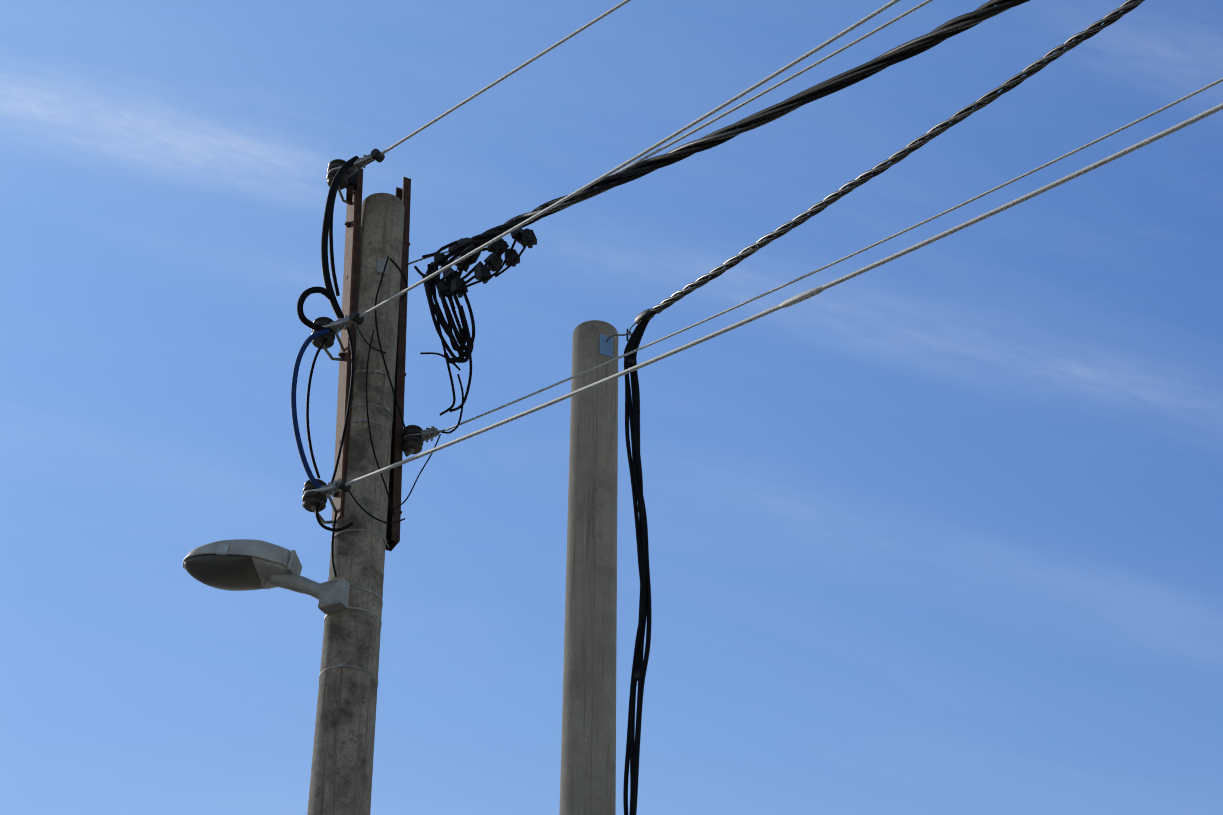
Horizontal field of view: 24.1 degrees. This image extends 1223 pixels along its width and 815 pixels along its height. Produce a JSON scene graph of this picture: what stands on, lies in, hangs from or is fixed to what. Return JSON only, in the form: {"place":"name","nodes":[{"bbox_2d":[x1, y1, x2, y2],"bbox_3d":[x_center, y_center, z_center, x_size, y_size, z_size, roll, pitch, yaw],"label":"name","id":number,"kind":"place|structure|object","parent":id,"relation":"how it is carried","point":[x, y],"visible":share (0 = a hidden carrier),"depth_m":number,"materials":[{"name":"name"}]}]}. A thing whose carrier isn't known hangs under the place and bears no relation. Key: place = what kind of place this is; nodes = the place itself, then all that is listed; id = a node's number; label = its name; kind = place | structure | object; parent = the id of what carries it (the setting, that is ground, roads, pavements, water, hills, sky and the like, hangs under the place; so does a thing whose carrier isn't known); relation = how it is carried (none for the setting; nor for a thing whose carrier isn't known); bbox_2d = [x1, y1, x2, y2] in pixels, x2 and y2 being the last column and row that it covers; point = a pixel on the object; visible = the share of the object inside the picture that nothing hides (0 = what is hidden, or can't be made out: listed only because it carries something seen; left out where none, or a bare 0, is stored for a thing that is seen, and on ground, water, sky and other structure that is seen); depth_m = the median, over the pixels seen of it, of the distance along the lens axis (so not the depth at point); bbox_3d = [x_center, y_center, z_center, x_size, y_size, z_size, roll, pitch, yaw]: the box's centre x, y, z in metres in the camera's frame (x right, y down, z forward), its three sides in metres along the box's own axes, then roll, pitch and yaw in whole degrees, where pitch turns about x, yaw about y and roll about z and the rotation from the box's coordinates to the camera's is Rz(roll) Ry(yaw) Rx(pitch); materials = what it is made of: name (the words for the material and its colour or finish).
{"place":"outdoors","nodes":[
{"label":"outdoors","id":0,"kind":"place"},
{"bbox_2d":[331,512,336,576],"bbox_3d":[-0.994,0.493,10.303,0.032,0.283,0.027,0,-36,1],"label":"lamp cable","id":1,"kind":"object","parent":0,"point":[332,547],"visible":1,"depth_m":10.29,"materials":[{"name":"black rubber"}]},
{"bbox_2d":[0,0,1222,814],"label":"sky","id":2,"kind":"structure","parent":0,"point":[935,529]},
{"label":"pavement","id":3,"kind":"structure","parent":0,"visible":0},
{"bbox_2d":[307,193,404,814],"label":"old pole","id":4,"kind":"object","parent":3,"relation":"on","point":[342,764],"visible":0.85,"depth_m":10.35,"materials":[{"name":"concrete"}]},
{"bbox_2d":[318,577,382,625],"bbox_3d":[-0.935,0.722,10.285,0.220,0.104,0.264,0,-36,1],"label":"lamp bracket","id":5,"kind":"object","parent":4,"relation":"attached to","point":[333,595],"visible":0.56,"depth_m":10.20,"materials":[{"name":"grey metal"}]},
{"bbox_2d":[183,539,322,599],"bbox_3d":[-1.284,0.603,10.327,0.543,0.247,0.249,0,-36,1],"label":"street lamp","id":6,"kind":"object","parent":5,"relation":"attached to","point":[240,564],"visible":0.98,"depth_m":10.27,"materials":[{"name":"grey metal"}]},
{"bbox_2d":[319,369,394,680],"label":"metal straps","id":7,"kind":"object","parent":4,"relation":"attached to","point":[387,409],"visible":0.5,"depth_m":10.68,"materials":[{"name":"grey metal"}]},
{"bbox_2d":[331,168,410,550],"bbox_3d":[-0.915,-0.226,11.000,0.312,1.730,0.098,17,-39,-22],"label":"insulator rack","id":8,"kind":"object","parent":4,"relation":"attached to","point":[352,223],"visible":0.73,"depth_m":10.93,"materials":[{"name":"metal"}]},
{"bbox_2d":[302,148,444,523],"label":"insulators","id":9,"kind":"object","parent":8,"relation":"attached to","point":[414,439],"visible":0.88,"depth_m":10.73,"materials":[{"name":"black ceramic"}]},
{"bbox_2d":[291,156,526,531],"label":"jumper cables","id":10,"kind":"object","parent":9,"relation":"attached to","point":[463,337],"visible":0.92,"depth_m":10.64,"materials":[{"name":"black plastic"}]},
{"bbox_2d":[345,0,1222,485],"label":"conductors","id":11,"kind":"object","parent":9,"relation":"attached to","point":[803,296],"visible":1,"depth_m":8.72,"materials":[{"name":"metal"}]},
{"bbox_2d":[408,0,1144,313],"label":"bundled cables","id":12,"kind":"object","parent":4,"relation":"attached to","point":[893,56],"visible":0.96,"depth_m":9.80,"materials":[{"name":"black plastic"}]},
{"bbox_2d":[559,320,617,814],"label":"concrete pole","id":13,"kind":"object","parent":3,"relation":"on","point":[588,766],"visible":0.92,"depth_m":11.06,"materials":[{"name":"concrete"}]},
{"bbox_2d":[576,389,602,688],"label":"pole marks","id":14,"kind":"object","parent":13,"relation":"attached to","point":[597,535],"visible":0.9,"depth_m":11.23},
{"bbox_2d":[599,308,655,814],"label":"hanging cables","id":15,"kind":"object","parent":13,"relation":"attached to","point":[632,415],"visible":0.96,"depth_m":11.05,"materials":[{"name":"black rubber"}]}
]}

